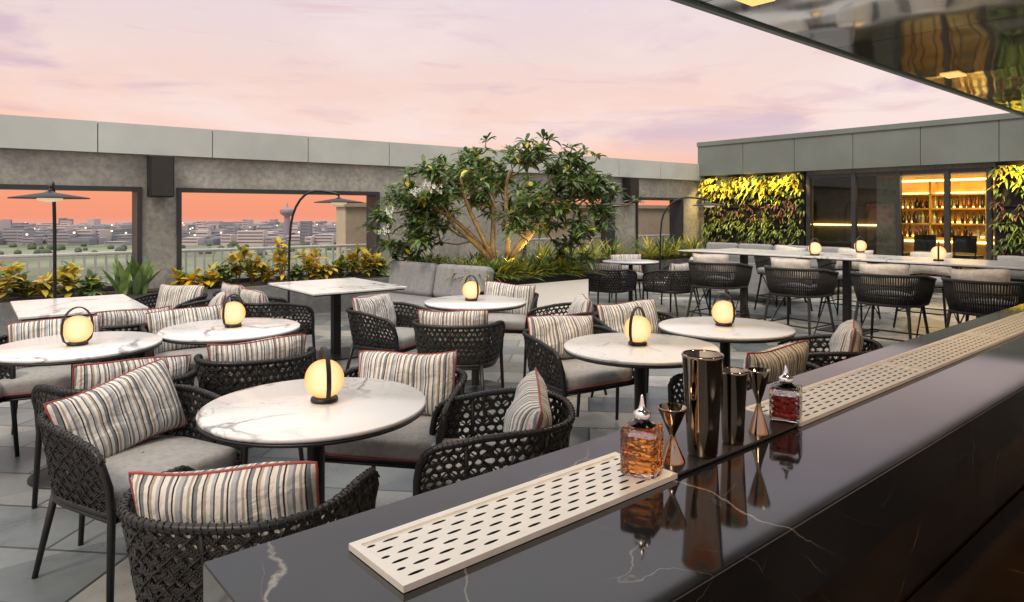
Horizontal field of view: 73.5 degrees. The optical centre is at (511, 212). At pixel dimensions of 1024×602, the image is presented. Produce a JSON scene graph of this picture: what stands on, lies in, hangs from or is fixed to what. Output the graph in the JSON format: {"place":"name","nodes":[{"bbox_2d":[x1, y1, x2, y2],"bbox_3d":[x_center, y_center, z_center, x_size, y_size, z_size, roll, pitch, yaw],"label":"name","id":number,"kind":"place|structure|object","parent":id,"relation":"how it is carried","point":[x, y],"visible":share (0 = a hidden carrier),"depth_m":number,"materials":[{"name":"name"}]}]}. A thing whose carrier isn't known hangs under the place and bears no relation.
{"place":"outdoors","nodes":[
{"label":"outdoors","id":0,"kind":"place"},
{"bbox_2d":[0,240,335,288],"bbox_3d":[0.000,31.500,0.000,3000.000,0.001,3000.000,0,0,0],"label":"ground","id":1,"kind":"structure","parent":0,"point":[32,263],"depth_m":456.90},
{"bbox_2d":[0,218,335,245],"bbox_3d":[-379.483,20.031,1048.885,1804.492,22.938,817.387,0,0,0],"label":"distant city","id":2,"kind":"object","parent":1,"relation":"on","point":[249,232],"visible":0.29,"depth_m":692.80},
{"bbox_2d":[0,235,335,256],"bbox_3d":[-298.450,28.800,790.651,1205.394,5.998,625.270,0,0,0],"label":"distant trees","id":3,"kind":"object","parent":1,"relation":"on","point":[60,246],"visible":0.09,"depth_m":569.31,"materials":[{"name":"green plant"}]},
{"bbox_2d":[0,0,1009,224],"label":"sky","id":4,"kind":"structure","parent":0,"point":[649,80],"materials":[{"name":"pink"}]},
{"bbox_2d":[0,282,1017,601],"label":"terrace floor","id":5,"kind":"structure","parent":0,"point":[70,570],"depth_m":4.32,"materials":[{"name":"tile"}]},
{"bbox_2d":[0,366,19,456],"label":"dining armchair","id":6,"kind":"object","parent":5,"relation":"on","point":[11,371],"visible":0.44,"depth_m":4.20,"materials":[{"name":"wicker"}]},
{"bbox_2d":[7,181,89,318],"bbox_3d":[-4.310,0.602,6.424,0.630,1.796,1.095,0,0,-30],"label":"arc floor lamp","id":7,"kind":"object","parent":5,"relation":"on","point":[51,195],"visible":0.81,"depth_m":6.30,"materials":[{"name":"black metal"}]},
{"bbox_2d":[0,315,108,434],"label":"dining armchair","id":8,"kind":"object","parent":5,"relation":"on","point":[23,383],"visible":0.25,"depth_m":4.40,"materials":[{"name":"wicker"}]},
{"bbox_2d":[10,294,147,396],"bbox_3d":[-3.600,1.130,5.680,0.850,0.740,1.120,0,0,-39],"label":"rectangular marble table","id":9,"kind":"object","parent":5,"relation":"on","point":[27,310],"visible":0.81,"depth_m":5.53,"materials":[{"name":"white stone"}]},
{"bbox_2d":[0,331,162,488],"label":"round marble table","id":10,"kind":"object","parent":5,"relation":"on","point":[54,350],"visible":0.75,"depth_m":3.83,"materials":[{"name":"white stone"}]},
{"bbox_2d":[60,307,93,345],"bbox_3d":[-2.490,0.650,3.930,0.153,0.218,0.153,0,0,-12],"label":"globe table lamp","id":11,"kind":"object","parent":10,"relation":"on","point":[76,330],"visible":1,"depth_m":3.88,"materials":[{"name":"yellow glass"}]},
{"bbox_2d":[31,354,197,545],"bbox_3d":[-1.975,1.105,3.475,0.676,0.795,0.655,0,0,-45],"label":"dining armchair","id":12,"kind":"object","parent":5,"relation":"on","point":[182,370],"visible":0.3,"depth_m":3.33,"materials":[{"name":"fabric"}]},
{"bbox_2d":[94,305,171,361],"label":"dining armchair","id":13,"kind":"object","parent":5,"relation":"on","point":[123,320],"visible":0.09,"depth_m":5.00,"materials":[{"name":"fabric"}]},
{"bbox_2d":[32,358,248,601],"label":"dining armchair","id":14,"kind":"object","parent":5,"relation":"on","point":[100,441],"visible":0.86,"depth_m":2.83,"materials":[{"name":"fabric"}]},
{"bbox_2d":[133,283,207,308],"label":"dining armchair","id":15,"kind":"object","parent":5,"relation":"on","point":[176,296],"visible":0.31,"depth_m":6.72,"materials":[{"name":"fabric"}]},
{"bbox_2d":[140,304,222,376],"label":"dining armchair","id":16,"kind":"object","parent":5,"relation":"on","point":[157,321],"visible":0.3,"depth_m":5.02,"materials":[{"name":"fabric"}]},
{"bbox_2d":[181,291,242,307],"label":"dining armchair","id":17,"kind":"object","parent":5,"relation":"on","point":[219,298],"visible":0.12,"depth_m":6.19,"materials":[{"name":"fabric"}]},
{"bbox_2d":[157,318,299,449],"bbox_3d":[-1.850,1.130,4.520,0.870,0.740,0.870,0,0,32],"label":"round marble table","id":18,"kind":"object","parent":5,"relation":"on","point":[213,331],"visible":0.73,"depth_m":4.37,"materials":[{"name":"white stone"}]},
{"bbox_2d":[221,294,245,327],"bbox_3d":[-1.850,0.650,4.550,0.153,0.218,0.153,0,0,-18],"label":"globe table lamp","id":19,"kind":"object","parent":18,"relation":"on","point":[233,314],"visible":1,"depth_m":4.50,"materials":[{"name":"yellow glass"}]},
{"bbox_2d":[116,461,379,601],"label":"dining armchair","id":20,"kind":"object","parent":5,"relation":"on","point":[181,525],"visible":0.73,"depth_m":1.88,"materials":[{"name":"wicker"}]},
{"bbox_2d":[213,282,287,314],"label":"dining armchair","id":21,"kind":"object","parent":5,"relation":"on","point":[229,289],"visible":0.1,"depth_m":6.81,"materials":[{"name":"fabric"}]},
{"bbox_2d":[193,334,315,460],"bbox_3d":[-1.508,1.104,4.047,0.676,0.796,0.655,0,0,-21],"label":"dining armchair","id":22,"kind":"object","parent":5,"relation":"on","point":[230,368],"visible":0.54,"depth_m":3.81,"materials":[{"name":"wicker"}]},
{"bbox_2d":[231,288,315,361],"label":"dining armchair","id":23,"kind":"object","parent":5,"relation":"on","point":[256,303],"visible":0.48,"depth_m":6.27,"materials":[{"name":"wicker"}]},
{"bbox_2d":[196,377,425,504],"bbox_3d":[-0.780,1.130,2.730,0.870,0.740,0.870,0,0,0],"label":"round marble table","id":24,"kind":"object","parent":5,"relation":"on","point":[285,414],"visible":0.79,"depth_m":2.59,"materials":[{"name":"white stone"}]},
{"bbox_2d":[304,346,343,403],"bbox_3d":[-0.755,0.650,2.760,0.153,0.218,0.153,0,0,12],"label":"globe table lamp","id":25,"kind":"object","parent":24,"relation":"on","point":[324,379],"visible":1,"depth_m":2.71,"materials":[{"name":"beige glass"}]},
{"bbox_2d":[288,190,362,307],"bbox_3d":[-2.525,0.602,8.980,1.152,1.796,0.630,0,0,3],"label":"arc floor lamp","id":26,"kind":"object","parent":5,"relation":"on","point":[338,200],"visible":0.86,"depth_m":8.98,"materials":[{"name":"black metal"}]},
{"bbox_2d":[0,234,668,285],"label":"balcony railing","id":27,"kind":"object","parent":5,"relation":"on","point":[96,254],"visible":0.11,"depth_m":10.44,"materials":[{"name":"metal"}]},
{"bbox_2d":[268,277,406,360],"bbox_3d":[-1.850,1.130,7.200,1.000,0.740,1.240,0,0,-39],"label":"rectangular marble table","id":28,"kind":"object","parent":5,"relation":"on","point":[335,289],"visible":0.96,"depth_m":7.15,"materials":[{"name":"white stone"}]},
{"bbox_2d":[0,255,690,341],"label":"planter trough","id":29,"kind":"object","parent":5,"relation":"on","point":[320,304],"visible":0.22,"depth_m":9.93,"materials":[{"name":"concrete"}]},
{"bbox_2d":[0,258,25,300],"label":"croton plant","id":30,"kind":"object","parent":29,"relation":"on","point":[5,285],"visible":1,"depth_m":7.96,"materials":[{"name":"yellow plant"}]},
{"bbox_2d":[3,265,39,297],"bbox_3d":[-5.819,0.838,8.200,0.494,0.434,0.390,0,0,20],"label":"croton plant","id":31,"kind":"object","parent":29,"relation":"on","point":[25,283],"visible":0.69,"depth_m":8.15,"materials":[{"name":"green plant"}]},
{"bbox_2d":[20,269,69,297],"bbox_3d":[-5.621,0.857,8.219,0.476,0.377,0.464,0,0,19],"label":"croton plant","id":32,"kind":"object","parent":29,"relation":"on","point":[43,287],"visible":0.86,"depth_m":8.18,"materials":[{"name":"yellow plant"}]},
{"bbox_2d":[49,261,84,297],"bbox_3d":[-5.419,0.820,8.380,0.438,0.447,0.427,0,0,0],"label":"croton plant","id":33,"kind":"object","parent":29,"relation":"on","point":[70,283],"visible":0.94,"depth_m":8.35,"materials":[{"name":"yellow plant"}]},
{"bbox_2d":[73,269,109,295],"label":"croton plant","id":34,"kind":"object","parent":29,"relation":"in","point":[90,283],"visible":0.96,"depth_m":8.45,"materials":[{"name":"green plant"}]},
{"bbox_2d":[101,255,160,294],"bbox_3d":[-4.774,0.784,8.705,0.737,0.512,0.655,0,0,15],"label":"agave plant","id":35,"kind":"object","parent":29,"relation":"on","point":[143,276],"visible":0.97,"depth_m":8.58,"materials":[{"name":"green plant"}]},
{"bbox_2d":[170,267,200,284],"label":"croton plant","id":36,"kind":"object","parent":29,"relation":"on","point":[183,278],"visible":0.91,"depth_m":9.24,"materials":[{"name":"yellow plant"}]},
{"bbox_2d":[193,262,225,291],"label":"croton plant","id":37,"kind":"object","parent":29,"relation":"in","point":[207,280],"visible":0.98,"depth_m":9.30,"materials":[{"name":"yellow plant"}]},
{"bbox_2d":[224,244,254,284],"bbox_3d":[-3.849,0.740,9.698,0.550,0.605,0.384,0,0,0],"label":"croton plant","id":38,"kind":"object","parent":29,"relation":"on","point":[243,251],"visible":0.87,"depth_m":9.64,"materials":[{"name":"yellow plant"}]},
{"bbox_2d":[235,247,269,283],"bbox_3d":[-3.719,0.760,9.787,0.516,0.566,0.423,0,0,-24],"label":"croton plant","id":39,"kind":"object","parent":29,"relation":"on","point":[251,274],"visible":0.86,"depth_m":9.76,"materials":[{"name":"yellow plant"}]},
{"bbox_2d":[249,256,280,282],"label":"croton plant","id":40,"kind":"object","parent":29,"relation":"on","point":[266,272],"visible":0.94,"depth_m":9.83,"materials":[{"name":"yellow plant"}]},
{"bbox_2d":[268,237,295,281],"bbox_3d":[-3.344,0.698,9.976,0.413,0.689,0.391,0,0,39],"label":"croton plant","id":41,"kind":"object","parent":29,"relation":"on","point":[281,262],"visible":0.96,"depth_m":9.93,"materials":[{"name":"yellow plant"}]},
{"bbox_2d":[290,244,326,279],"bbox_3d":[-3.024,0.745,10.343,0.548,0.599,0.482,0,0,0],"label":"croton plant","id":42,"kind":"object","parent":29,"relation":"on","point":[308,261],"visible":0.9,"depth_m":10.30,"materials":[{"name":"yellow plant"}]},
{"bbox_2d":[311,259,342,279],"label":"croton plant","id":43,"kind":"object","parent":29,"relation":"on","point":[325,273],"visible":0.94,"depth_m":10.41,"materials":[{"name":"yellow plant"}]},
{"bbox_2d":[344,244,368,276],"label":"croton plant","id":44,"kind":"object","parent":29,"relation":"on","point":[355,258],"visible":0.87,"depth_m":10.77,"materials":[{"name":"yellow plant"}]},
{"bbox_2d":[352,249,383,276],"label":"croton plant","id":45,"kind":"object","parent":29,"relation":"on","point":[367,264],"visible":0.91,"depth_m":10.89,"materials":[{"name":"yellow plant"}]},
{"bbox_2d":[588,235,645,259],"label":"palm grass","id":46,"kind":"object","parent":29,"relation":"on","point":[613,249],"visible":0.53,"depth_m":14.12,"materials":[{"name":"green plant"}]},
{"bbox_2d":[623,235,678,259],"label":"palm grass","id":47,"kind":"object","parent":29,"relation":"on","point":[648,255],"visible":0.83,"depth_m":14.88,"materials":[{"name":"green plant"}]},
{"bbox_2d":[0,148,700,297],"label":"parapet wall","id":48,"kind":"structure","parent":5,"relation":"on","point":[157,226],"depth_m":10.10,"materials":[{"name":"concrete"}]},
{"bbox_2d":[147,155,173,197],"bbox_3d":[-4.732,-0.480,9.230,0.300,0.560,0.268,0,0,-39],"label":"wall speaker","id":49,"kind":"object","parent":48,"relation":"attached to","point":[160,175],"depth_m":9.12,"materials":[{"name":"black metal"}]},
{"bbox_2d":[0,184,682,296],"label":"window frames","id":50,"kind":"structure","parent":48,"relation":"in","point":[676,209],"depth_m":10.04,"materials":[{"name":"metal"}]},
{"bbox_2d":[0,114,703,180],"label":"fascia panels","id":51,"kind":"object","parent":48,"relation":"on","point":[38,133],"visible":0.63,"depth_m":9.95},
{"bbox_2d":[623,177,638,202],"bbox_3d":[2.606,-0.480,15.088,0.300,0.560,0.268,0,0,-39],"label":"wall speaker","id":52,"kind":"object","parent":48,"relation":"attached to","point":[631,184],"depth_m":14.97,"materials":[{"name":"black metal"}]},
{"bbox_2d":[345,293,431,369],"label":"dining armchair","id":53,"kind":"object","parent":5,"relation":"on","point":[373,321],"visible":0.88,"depth_m":5.70,"materials":[{"name":"wicker"}]},
{"bbox_2d":[325,350,467,469],"bbox_3d":[-0.563,1.106,3.375,0.676,0.794,0.655,0,0,11],"label":"dining armchair","id":54,"kind":"object","parent":5,"relation":"on","point":[433,378],"visible":0.47,"depth_m":3.38,"materials":[{"name":"fabric"}]},
{"bbox_2d":[358,261,496,323],"bbox_3d":[-1.107,1.081,8.616,1.750,0.846,0.800,0,0,38],"label":"grey sofa","id":55,"kind":"object","parent":5,"relation":"on","point":[423,282],"visible":0.45,"depth_m":8.69,"materials":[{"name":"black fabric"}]},
{"bbox_2d":[412,309,505,420],"bbox_3d":[-0.413,1.107,5.215,0.676,0.790,0.655,0,0,6],"label":"dining armchair","id":56,"kind":"object","parent":5,"relation":"on","point":[466,335],"visible":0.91,"depth_m":4.99,"materials":[{"name":"wicker"}]},
{"bbox_2d":[424,295,525,393],"bbox_3d":[-0.313,1.130,5.870,0.870,0.740,0.870,0,0,-34],"label":"round marble table","id":57,"kind":"object","parent":5,"relation":"on","point":[491,303],"visible":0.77,"depth_m":5.77,"materials":[{"name":"white stone"}]},
{"bbox_2d":[462,275,479,300],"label":"globe table lamp","id":58,"kind":"object","parent":57,"relation":"on","point":[471,290],"visible":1,"depth_m":5.85,"materials":[{"name":"yellow glass"}]},
{"bbox_2d":[413,367,575,495],"bbox_3d":[-0.065,1.103,2.861,0.655,0.800,0.676,0,0,-1],"label":"dining armchair","id":59,"kind":"object","parent":5,"relation":"on","point":[530,423],"visible":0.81,"depth_m":2.64,"materials":[{"name":"wicker"}]},
{"bbox_2d":[333,202,668,268],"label":"neighbouring beige wall","id":60,"kind":"structure","parent":5,"relation":"on","point":[350,217],"depth_m":15.37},
{"bbox_2d":[479,281,538,333],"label":"dining armchair","id":61,"kind":"object","parent":5,"relation":"on","point":[514,320],"visible":0.43,"depth_m":6.83,"materials":[{"name":"fabric"}]},
{"bbox_2d":[493,271,593,314],"bbox_3d":[-0.251,1.150,9.812,1.790,0.660,2.190,0,0,-39],"label":"tree planter","id":62,"kind":"object","parent":5,"relation":"on","point":[558,288],"visible":0.2,"depth_m":9.14,"materials":[{"name":"white concrete"}]},
{"bbox_2d":[388,250,606,282],"bbox_3d":[-0.238,0.726,9.722,2.690,0.308,3.151,0,0,-39],"label":"spider lily border","id":63,"kind":"object","parent":62,"relation":"on","point":[520,267],"visible":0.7,"depth_m":9.12,"materials":[{"name":"green plant"}]},
{"bbox_2d":[355,129,645,270],"bbox_3d":[-0.124,-0.115,9.657,4.006,2.052,2.493,0,0,0],"label":"frangipani tree","id":64,"kind":"object","parent":62,"relation":"in","point":[440,196],"visible":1,"depth_m":9.38,"materials":[{"name":"green plant"}]},
{"bbox_2d":[523,294,606,394],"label":"dining armchair","id":65,"kind":"object","parent":5,"relation":"on","point":[581,304],"visible":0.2,"depth_m":6.11,"materials":[{"name":"wicker"}]},
{"bbox_2d":[522,315,633,416],"bbox_3d":[0.422,1.107,4.650,0.676,0.792,0.655,0,0,-31],"label":"dining armchair","id":66,"kind":"object","parent":5,"relation":"on","point":[559,369],"visible":0.68,"depth_m":4.50,"materials":[{"name":"wicker"}]},
{"bbox_2d":[584,262,637,303],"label":"dining armchair","id":67,"kind":"object","parent":5,"relation":"on","point":[612,281],"visible":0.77,"depth_m":9.73,"materials":[{"name":"wicker"}]},
{"bbox_2d":[203,303,1023,601],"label":"bar counter","id":68,"kind":"object","parent":5,"relation":"on","point":[912,490],"visible":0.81,"depth_m":1.06,"materials":[{"name":"black stone"}]},
{"bbox_2d":[349,452,676,592],"bbox_3d":[0.029,0.415,0.965,0.500,0.009,0.128,0,0,-41],"label":"perforated drain tray","id":69,"kind":"object","parent":68,"relation":"on","point":[405,558],"visible":0.94,"depth_m":0.91,"materials":[{"name":"metal"}]},
{"bbox_2d":[620,395,663,479],"bbox_3d":[0.206,0.351,1.089,0.056,0.123,0.056,0,0,29],"label":"cut glass bitters bottle","id":70,"kind":"object","parent":69,"relation":"on","point":[641,445],"visible":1,"depth_m":1.07,"materials":[{"name":"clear glass"}]},
{"bbox_2d":[663,412,797,476],"bbox_3d":[0.371,0.416,1.258,0.390,0.006,0.124,0,0,-41],"label":"rubber bar mat","id":71,"kind":"object","parent":68,"relation":"on","point":[775,428],"visible":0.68,"depth_m":1.23,"materials":[{"name":"rubber"}]},
{"bbox_2d":[658,403,686,465],"bbox_3d":[0.266,0.368,1.138,0.048,0.090,0.048,0,0,0],"label":"cocktail jigger","id":72,"kind":"object","parent":71,"relation":"on","point":[672,415],"visible":0.9,"depth_m":1.13,"materials":[{"name":"brown metal"}]},
{"bbox_2d":[681,349,723,458],"bbox_3d":[0.325,0.327,1.170,0.071,0.172,0.071,0,0,0],"label":"cocktail shaker tin","id":73,"kind":"object","parent":71,"relation":"on","point":[702,375],"visible":1,"depth_m":1.15,"materials":[{"name":"brown metal"}]},
{"bbox_2d":[720,367,747,444],"bbox_3d":[0.397,0.348,1.232,0.052,0.130,0.052,0,0,0],"label":"cocktail shaker tin","id":74,"kind":"object","parent":71,"relation":"on","point":[733,396],"visible":0.93,"depth_m":1.21,"materials":[{"name":"brown metal"}]},
{"bbox_2d":[747,367,770,435],"bbox_3d":[0.462,0.354,1.285,0.042,0.118,0.042,0,0,0],"label":"cocktail jigger","id":75,"kind":"object","parent":71,"relation":"on","point":[758,377],"visible":1,"depth_m":1.27,"materials":[{"name":"brown metal"}]},
{"bbox_2d":[746,362,927,426],"bbox_3d":[0.782,0.415,1.611,0.685,0.009,0.128,0,0,-41],"label":"perforated drain tray","id":76,"kind":"object","parent":68,"relation":"on","point":[826,397],"visible":0.77,"depth_m":1.61,"materials":[{"name":"metal"}]},
{"bbox_2d":[769,365,801,422],"bbox_3d":[0.548,0.359,1.372,0.056,0.107,0.056,0,0,29],"label":"cut glass bitters bottle","id":77,"kind":"object","parent":76,"relation":"on","point":[785,398],"visible":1,"depth_m":1.35,"materials":[{"name":"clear glass"}]},
{"bbox_2d":[878,332,1007,372],"bbox_3d":[1.316,0.415,2.068,0.710,0.009,0.128,0,0,-41],"label":"perforated drain tray","id":78,"kind":"object","parent":68,"relation":"on","point":[934,356],"visible":0.98,"depth_m":2.04,"materials":[{"name":"metal"}]},
{"bbox_2d":[965,311,1023,339],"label":"perforated drain tray","id":79,"kind":"object","parent":68,"relation":"on","point":[1010,327],"visible":0.99,"depth_m":2.45,"materials":[{"name":"metal"}]},
{"bbox_2d":[608,254,648,302],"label":"dining armchair","id":80,"kind":"object","parent":5,"relation":"on","point":[640,270],"visible":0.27,"depth_m":11.69,"materials":[{"name":"wicker"}]},
{"bbox_2d":[603,259,658,301],"bbox_3d":[1.850,1.130,10.700,0.870,0.740,0.870,0,0,-7],"label":"round marble table","id":81,"kind":"object","parent":5,"relation":"on","point":[630,263],"visible":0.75,"depth_m":10.58,"materials":[{"name":"white stone"}]},
{"bbox_2d":[590,299,676,419],"bbox_3d":[0.970,1.105,5.354,0.676,0.796,0.655,0,0,-17],"label":"dining armchair","id":82,"kind":"object","parent":5,"relation":"on","point":[616,317],"visible":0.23,"depth_m":5.43,"materials":[{"name":"fabric"}]},
{"bbox_2d":[564,333,719,418],"bbox_3d":[0.730,1.130,3.900,0.870,0.740,0.870,0,0,26],"label":"round marble table","id":83,"kind":"object","parent":5,"relation":"on","point":[661,351],"visible":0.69,"depth_m":3.83,"materials":[{"name":"white stone"}]},
{"bbox_2d":[624,307,650,345],"bbox_3d":[0.720,0.650,3.930,0.153,0.218,0.153,0,0,-12],"label":"globe table lamp","id":84,"kind":"object","parent":83,"relation":"on","point":[637,330],"visible":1,"depth_m":3.88,"materials":[{"name":"yellow glass"}]},
{"bbox_2d":[642,262,701,317],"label":"dining armchair","id":85,"kind":"object","parent":5,"relation":"on","point":[678,280],"visible":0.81,"depth_m":9.63,"materials":[{"name":"wicker"}]},
{"bbox_2d":[659,197,725,277],"bbox_3d":[3.382,0.602,13.147,1.409,1.796,0.630,0,0,6],"label":"arc floor lamp","id":86,"kind":"object","parent":5,"relation":"on","point":[709,204],"visible":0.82,"depth_m":13.15,"materials":[{"name":"black metal"}]},
{"bbox_2d":[686,253,752,318],"bbox_3d":[2.619,1.013,8.762,0.649,0.979,0.732,0,0,-42],"label":"woven counter chair","id":87,"kind":"object","parent":5,"relation":"on","point":[709,271],"visible":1,"depth_m":8.57,"materials":[{"name":"wicker"}]},
{"bbox_2d":[658,316,795,366],"bbox_3d":[1.420,1.130,4.570,0.870,0.740,0.870,0,0,-16],"label":"round marble table","id":88,"kind":"object","parent":5,"relation":"on","point":[739,330],"visible":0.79,"depth_m":4.44,"materials":[{"name":"white stone"}]},
{"bbox_2d":[712,293,735,326],"bbox_3d":[1.420,0.650,4.600,0.153,0.218,0.153,0,0,7],"label":"globe table lamp","id":89,"kind":"object","parent":88,"relation":"on","point":[723,313],"visible":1,"depth_m":4.55,"materials":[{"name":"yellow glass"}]},
{"bbox_2d":[668,340,820,404],"bbox_3d":[1.280,1.091,3.651,0.676,0.824,0.655,0,0,-35],"label":"dining armchair","id":90,"kind":"object","parent":5,"relation":"on","point":[793,357],"visible":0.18,"depth_m":3.50,"materials":[{"name":"wicker"}]},
{"bbox_2d":[701,249,806,305],"bbox_3d":[4.151,1.081,11.759,0.800,0.846,1.600,0,0,-39],"label":"grey sofa","id":91,"kind":"object","parent":5,"relation":"on","point":[754,283],"visible":0.11,"depth_m":11.34,"materials":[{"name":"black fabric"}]},
{"bbox_2d":[706,242,854,294],"bbox_3d":[5.121,1.081,13.813,0.800,0.846,3.200,0,0,-39],"label":"grey sofa","id":92,"kind":"object","parent":5,"relation":"on","point":[722,245],"visible":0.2,"depth_m":14.01,"materials":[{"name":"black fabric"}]},
{"bbox_2d":[754,245,812,314],"bbox_3d":[4.160,1.007,10.483,0.649,0.991,0.732,0,0,-35],"label":"woven counter chair","id":93,"kind":"object","parent":5,"relation":"on","point":[761,262],"visible":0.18,"depth_m":10.55,"materials":[{"name":"wicker"}]},
{"bbox_2d":[763,257,838,346],"bbox_3d":[3.287,1.012,7.905,0.649,0.980,0.732,0,0,-37],"label":"woven counter chair","id":94,"kind":"object","parent":5,"relation":"on","point":[780,273],"visible":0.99,"depth_m":7.70,"materials":[{"name":"wicker"}]},
{"bbox_2d":[777,318,882,369],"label":"dining armchair","id":95,"kind":"object","parent":5,"relation":"on","point":[846,340],"visible":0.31,"depth_m":4.13,"materials":[{"name":"wicker"}]},
{"bbox_2d":[816,248,880,322],"bbox_3d":[4.782,1.011,9.704,0.649,0.984,0.732,0,0,-39],"label":"woven counter chair","id":96,"kind":"object","parent":5,"relation":"on","point":[824,264],"visible":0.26,"depth_m":9.83,"materials":[{"name":"wicker"}]},
{"bbox_2d":[694,248,1023,334],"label":"long high table","id":97,"kind":"object","parent":5,"relation":"on","point":[846,259],"visible":0.72,"depth_m":8.63,"materials":[{"name":"white stone"}]},
{"bbox_2d":[697,113,1023,296],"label":"bar pavilion","id":98,"kind":"structure","parent":5,"relation":"on","point":[880,189],"depth_m":14.34,"materials":[{"name":"concrete"}]},
{"bbox_2d":[698,172,805,248],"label":"green wall","id":99,"kind":"structure","parent":98,"relation":"attached to","point":[770,209],"depth_m":15.56,"materials":[{"name":"green plant"}]},
{"bbox_2d":[985,162,1023,280],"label":"green wall","id":100,"kind":"structure","parent":98,"relation":"attached to","point":[1009,196],"depth_m":11.80,"materials":[{"name":"green plant"}]},
{"bbox_2d":[850,262,936,341],"bbox_3d":[3.919,1.012,7.122,0.649,0.980,0.732,0,0,-41],"label":"woven counter chair","id":101,"kind":"object","parent":5,"relation":"on","point":[873,284],"visible":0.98,"depth_m":6.93,"materials":[{"name":"wicker"}]},
{"bbox_2d":[914,234,936,274],"bbox_3d":[8.464,0.976,13.922,0.462,1.051,0.458,0,0,-39],"label":"indoor bar stool","id":102,"kind":"object","parent":5,"relation":"on","point":[922,242],"visible":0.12,"depth_m":13.79,"materials":[{"name":"leather"}]},
{"bbox_2d":[893,252,959,327],"bbox_3d":[5.404,1.011,8.925,0.649,0.982,0.732,0,0,-43],"label":"woven counter chair","id":103,"kind":"object","parent":5,"relation":"on","point":[939,271],"visible":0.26,"depth_m":8.91,"materials":[{"name":"wicker"}]},
{"bbox_2d":[953,235,983,268],"bbox_3d":[8.900,0.976,13.375,0.462,1.051,0.458,0,0,-39],"label":"indoor bar stool","id":104,"kind":"object","parent":5,"relation":"on","point":[964,244],"visible":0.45,"depth_m":13.24,"materials":[{"name":"leather"}]},
{"bbox_2d":[941,268,1023,327],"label":"woven counter chair","id":105,"kind":"object","parent":5,"relation":"on","point":[967,293],"visible":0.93,"depth_m":6.29,"materials":[{"name":"wicker"}]},
{"bbox_2d":[997,255,1023,299],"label":"woven counter chair","id":106,"kind":"object","parent":5,"relation":"on","point":[1015,275],"visible":0.21,"depth_m":8.24,"materials":[{"name":"wicker"}]},
{"bbox_2d":[670,0,1023,116],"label":"bar canopy","id":107,"kind":"object","parent":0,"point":[971,49],"visible":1,"depth_m":4.25,"materials":[{"name":"black metal"}]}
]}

